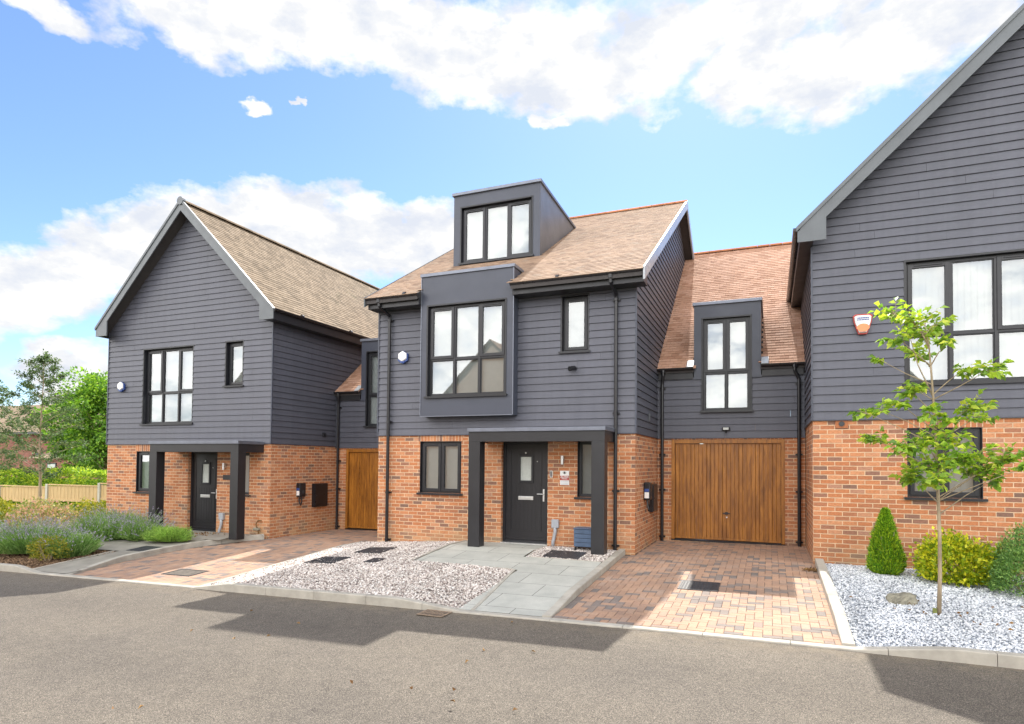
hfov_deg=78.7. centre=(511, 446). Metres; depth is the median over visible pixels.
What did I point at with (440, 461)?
window
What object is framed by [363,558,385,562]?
manhole cover
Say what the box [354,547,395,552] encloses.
manhole cover
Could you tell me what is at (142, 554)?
drive kerb
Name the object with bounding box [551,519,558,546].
cable box
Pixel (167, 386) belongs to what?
window
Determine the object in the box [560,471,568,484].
alarm sign
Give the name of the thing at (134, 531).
lavender
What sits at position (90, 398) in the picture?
broadleaf tree
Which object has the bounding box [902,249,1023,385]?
window
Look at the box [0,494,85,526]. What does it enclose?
shrub
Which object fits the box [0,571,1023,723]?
road
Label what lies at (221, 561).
neighbour driveway
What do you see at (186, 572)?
manhole cover
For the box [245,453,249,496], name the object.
window
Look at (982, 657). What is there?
front kerb
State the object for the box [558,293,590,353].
window
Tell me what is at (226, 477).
number plaque
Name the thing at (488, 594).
path edging
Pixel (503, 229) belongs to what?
window
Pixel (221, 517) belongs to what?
cable box
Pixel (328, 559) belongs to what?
manhole cover
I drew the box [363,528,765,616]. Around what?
ground
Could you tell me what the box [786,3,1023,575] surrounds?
gabled house
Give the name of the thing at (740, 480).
garage door
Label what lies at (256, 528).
gas riser
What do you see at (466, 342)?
window
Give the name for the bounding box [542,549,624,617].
drive kerb
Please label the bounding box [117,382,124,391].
alarm box
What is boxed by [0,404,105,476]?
brick bungalow
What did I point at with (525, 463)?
door
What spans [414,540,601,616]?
paved path
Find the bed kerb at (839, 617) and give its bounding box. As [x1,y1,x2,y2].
[815,558,855,646]
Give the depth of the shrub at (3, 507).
20.92 m
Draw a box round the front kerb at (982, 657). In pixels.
[0,563,1023,669]
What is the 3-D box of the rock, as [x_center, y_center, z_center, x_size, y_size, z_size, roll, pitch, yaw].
[5.019,1.989,8.039,0.344,0.204,0.248,0,-2,22]
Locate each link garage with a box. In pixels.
[333,338,378,530]
[657,241,805,546]
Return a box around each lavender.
[0,511,87,553]
[31,522,109,557]
[61,508,147,541]
[74,502,147,526]
[102,506,176,540]
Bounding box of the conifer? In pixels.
[865,506,909,575]
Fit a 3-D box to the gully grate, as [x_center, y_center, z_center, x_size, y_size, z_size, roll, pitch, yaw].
[-1.023,2.198,8.239,0.380,0.008,0.300,0,-2,22]
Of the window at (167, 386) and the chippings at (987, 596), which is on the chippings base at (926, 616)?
the chippings at (987, 596)
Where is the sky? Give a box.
[0,0,1023,405]
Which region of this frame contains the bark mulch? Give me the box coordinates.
[0,528,114,568]
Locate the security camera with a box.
[568,366,576,370]
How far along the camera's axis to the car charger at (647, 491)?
12.72 m
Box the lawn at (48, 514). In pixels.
[0,503,96,525]
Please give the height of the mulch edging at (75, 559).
0.262 m
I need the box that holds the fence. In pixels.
[0,483,106,505]
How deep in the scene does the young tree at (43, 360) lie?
20.39 m
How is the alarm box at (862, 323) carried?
attached to the gabled house at (921, 206)
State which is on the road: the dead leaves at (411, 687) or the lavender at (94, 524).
the dead leaves at (411, 687)
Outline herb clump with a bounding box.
[139,524,195,541]
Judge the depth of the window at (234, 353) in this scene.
16.10 m
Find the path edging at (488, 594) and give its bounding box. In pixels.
[410,540,515,610]
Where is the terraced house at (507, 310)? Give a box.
[364,178,694,556]
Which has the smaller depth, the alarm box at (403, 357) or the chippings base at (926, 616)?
the chippings base at (926, 616)
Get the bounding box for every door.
[192,454,217,529]
[348,452,377,528]
[505,444,546,540]
[675,444,780,542]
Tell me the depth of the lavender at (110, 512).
16.40 m
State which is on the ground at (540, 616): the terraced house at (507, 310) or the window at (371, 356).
the terraced house at (507, 310)
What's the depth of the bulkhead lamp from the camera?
13.62 m
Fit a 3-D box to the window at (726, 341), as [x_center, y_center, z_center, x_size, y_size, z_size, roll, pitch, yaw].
[4.726,-1.817,13.768,1.108,2.136,0.235,0,-2,22]
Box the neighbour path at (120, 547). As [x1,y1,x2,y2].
[35,530,252,573]
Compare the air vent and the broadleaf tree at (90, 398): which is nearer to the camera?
the air vent
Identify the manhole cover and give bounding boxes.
[127,546,160,550]
[162,569,207,576]
[304,556,350,564]
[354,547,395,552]
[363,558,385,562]
[543,550,586,559]
[677,580,719,591]
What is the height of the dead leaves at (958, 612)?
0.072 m
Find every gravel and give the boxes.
[208,541,511,607]
[526,546,616,561]
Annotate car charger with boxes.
[296,483,305,505]
[644,482,651,510]
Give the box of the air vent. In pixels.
[835,420,847,427]
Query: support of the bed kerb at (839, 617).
on the ground at (540, 616)
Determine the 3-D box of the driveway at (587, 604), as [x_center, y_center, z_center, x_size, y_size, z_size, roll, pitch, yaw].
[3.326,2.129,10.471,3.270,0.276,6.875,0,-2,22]
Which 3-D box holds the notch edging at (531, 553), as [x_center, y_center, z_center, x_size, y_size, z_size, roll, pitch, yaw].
[0.730,2.042,11.491,0.874,0.166,1.944,1,-2,-27]
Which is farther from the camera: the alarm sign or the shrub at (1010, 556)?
the alarm sign
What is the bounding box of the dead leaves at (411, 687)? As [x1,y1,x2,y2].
[112,609,534,710]
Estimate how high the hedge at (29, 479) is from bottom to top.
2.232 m
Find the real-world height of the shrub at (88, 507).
1.086 m
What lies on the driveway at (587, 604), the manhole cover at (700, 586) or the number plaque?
the manhole cover at (700, 586)
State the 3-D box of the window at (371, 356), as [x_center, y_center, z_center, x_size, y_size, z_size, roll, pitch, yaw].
[-3.546,-1.592,17.185,1.108,2.136,0.235,0,-2,22]
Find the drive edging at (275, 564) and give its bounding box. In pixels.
[200,541,362,585]
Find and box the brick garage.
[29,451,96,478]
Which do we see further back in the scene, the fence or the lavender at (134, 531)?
the fence
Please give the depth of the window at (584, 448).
12.48 m
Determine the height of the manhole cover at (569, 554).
0.086 m
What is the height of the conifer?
1.084 m
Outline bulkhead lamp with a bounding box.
[722,427,729,432]
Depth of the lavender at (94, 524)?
14.84 m
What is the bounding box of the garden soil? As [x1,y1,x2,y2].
[0,522,207,573]
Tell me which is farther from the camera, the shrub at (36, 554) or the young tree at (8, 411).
the young tree at (8, 411)
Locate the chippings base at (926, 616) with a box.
[830,566,1023,653]
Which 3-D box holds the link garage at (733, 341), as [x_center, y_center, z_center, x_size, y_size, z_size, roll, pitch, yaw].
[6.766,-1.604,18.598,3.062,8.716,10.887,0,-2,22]
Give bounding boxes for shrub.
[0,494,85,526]
[0,496,34,521]
[27,534,73,560]
[66,497,105,519]
[907,526,1014,587]
[981,521,1023,596]
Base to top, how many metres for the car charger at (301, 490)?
0.594 m
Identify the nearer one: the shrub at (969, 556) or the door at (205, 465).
the shrub at (969, 556)
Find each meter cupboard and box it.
[312,483,327,506]
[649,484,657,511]
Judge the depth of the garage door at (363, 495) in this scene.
17.36 m
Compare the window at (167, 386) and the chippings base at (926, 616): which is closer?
the chippings base at (926, 616)
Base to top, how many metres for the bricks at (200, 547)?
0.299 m
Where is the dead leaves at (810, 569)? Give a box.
[802,567,816,571]
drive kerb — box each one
[66,534,263,574]
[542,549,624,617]
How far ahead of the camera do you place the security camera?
12.35 m
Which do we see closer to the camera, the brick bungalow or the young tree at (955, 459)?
the young tree at (955, 459)
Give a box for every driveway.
[73,529,376,585]
[552,540,841,644]
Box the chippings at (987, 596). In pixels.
[825,563,1023,653]
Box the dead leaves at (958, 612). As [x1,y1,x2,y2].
[850,596,1023,629]
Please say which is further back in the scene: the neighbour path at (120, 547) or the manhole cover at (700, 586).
the neighbour path at (120, 547)
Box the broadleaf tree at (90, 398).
[26,366,107,478]
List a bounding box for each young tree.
[0,349,93,517]
[0,380,41,472]
[847,297,1023,613]
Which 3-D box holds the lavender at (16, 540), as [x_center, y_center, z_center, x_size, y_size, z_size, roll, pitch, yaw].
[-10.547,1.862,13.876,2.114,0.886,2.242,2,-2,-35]
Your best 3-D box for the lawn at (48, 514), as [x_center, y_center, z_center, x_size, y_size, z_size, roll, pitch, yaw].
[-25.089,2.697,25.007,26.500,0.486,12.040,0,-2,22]
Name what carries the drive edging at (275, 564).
on the bricks at (200, 547)
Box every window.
[132,451,149,493]
[139,345,194,425]
[222,340,243,386]
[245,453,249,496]
[363,351,377,426]
[416,441,462,495]
[423,297,506,397]
[458,195,533,264]
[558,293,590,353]
[574,442,590,499]
[700,314,752,412]
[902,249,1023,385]
[904,427,987,501]
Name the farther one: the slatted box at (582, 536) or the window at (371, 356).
the window at (371, 356)
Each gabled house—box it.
[94,196,379,539]
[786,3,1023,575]
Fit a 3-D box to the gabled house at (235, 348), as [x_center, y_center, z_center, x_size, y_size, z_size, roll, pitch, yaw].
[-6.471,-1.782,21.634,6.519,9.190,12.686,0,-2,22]
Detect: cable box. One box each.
[218,513,224,532]
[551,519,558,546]
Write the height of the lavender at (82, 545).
0.711 m
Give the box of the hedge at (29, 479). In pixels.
[0,465,106,505]
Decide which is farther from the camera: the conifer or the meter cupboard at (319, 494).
the meter cupboard at (319, 494)
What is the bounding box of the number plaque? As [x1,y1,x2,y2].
[223,475,229,479]
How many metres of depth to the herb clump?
14.31 m
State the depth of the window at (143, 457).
17.25 m
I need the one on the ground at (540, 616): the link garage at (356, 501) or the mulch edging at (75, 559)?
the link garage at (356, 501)
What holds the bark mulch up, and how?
on the garden soil
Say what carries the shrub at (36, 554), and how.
on the bark mulch
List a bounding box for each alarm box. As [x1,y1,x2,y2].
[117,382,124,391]
[398,351,408,363]
[853,314,872,334]
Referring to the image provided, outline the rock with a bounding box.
[886,592,917,605]
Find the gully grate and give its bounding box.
[416,609,452,617]
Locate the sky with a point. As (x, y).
(342, 134)
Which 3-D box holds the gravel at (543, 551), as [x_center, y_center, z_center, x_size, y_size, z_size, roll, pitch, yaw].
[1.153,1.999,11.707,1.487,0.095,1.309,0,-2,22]
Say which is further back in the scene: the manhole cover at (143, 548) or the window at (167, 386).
the window at (167, 386)
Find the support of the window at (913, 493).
in the gabled house at (921, 206)
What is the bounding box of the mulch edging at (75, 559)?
[33,551,113,568]
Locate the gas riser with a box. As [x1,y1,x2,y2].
[253,520,261,533]
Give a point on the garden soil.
(61, 524)
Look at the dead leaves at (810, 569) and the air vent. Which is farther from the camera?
the air vent
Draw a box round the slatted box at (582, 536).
[573,526,590,549]
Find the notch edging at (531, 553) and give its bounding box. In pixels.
[529,545,600,564]
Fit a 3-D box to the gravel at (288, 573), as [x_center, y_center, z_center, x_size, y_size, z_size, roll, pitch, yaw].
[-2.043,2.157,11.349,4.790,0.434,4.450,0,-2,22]
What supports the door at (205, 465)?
in the gabled house at (235, 348)

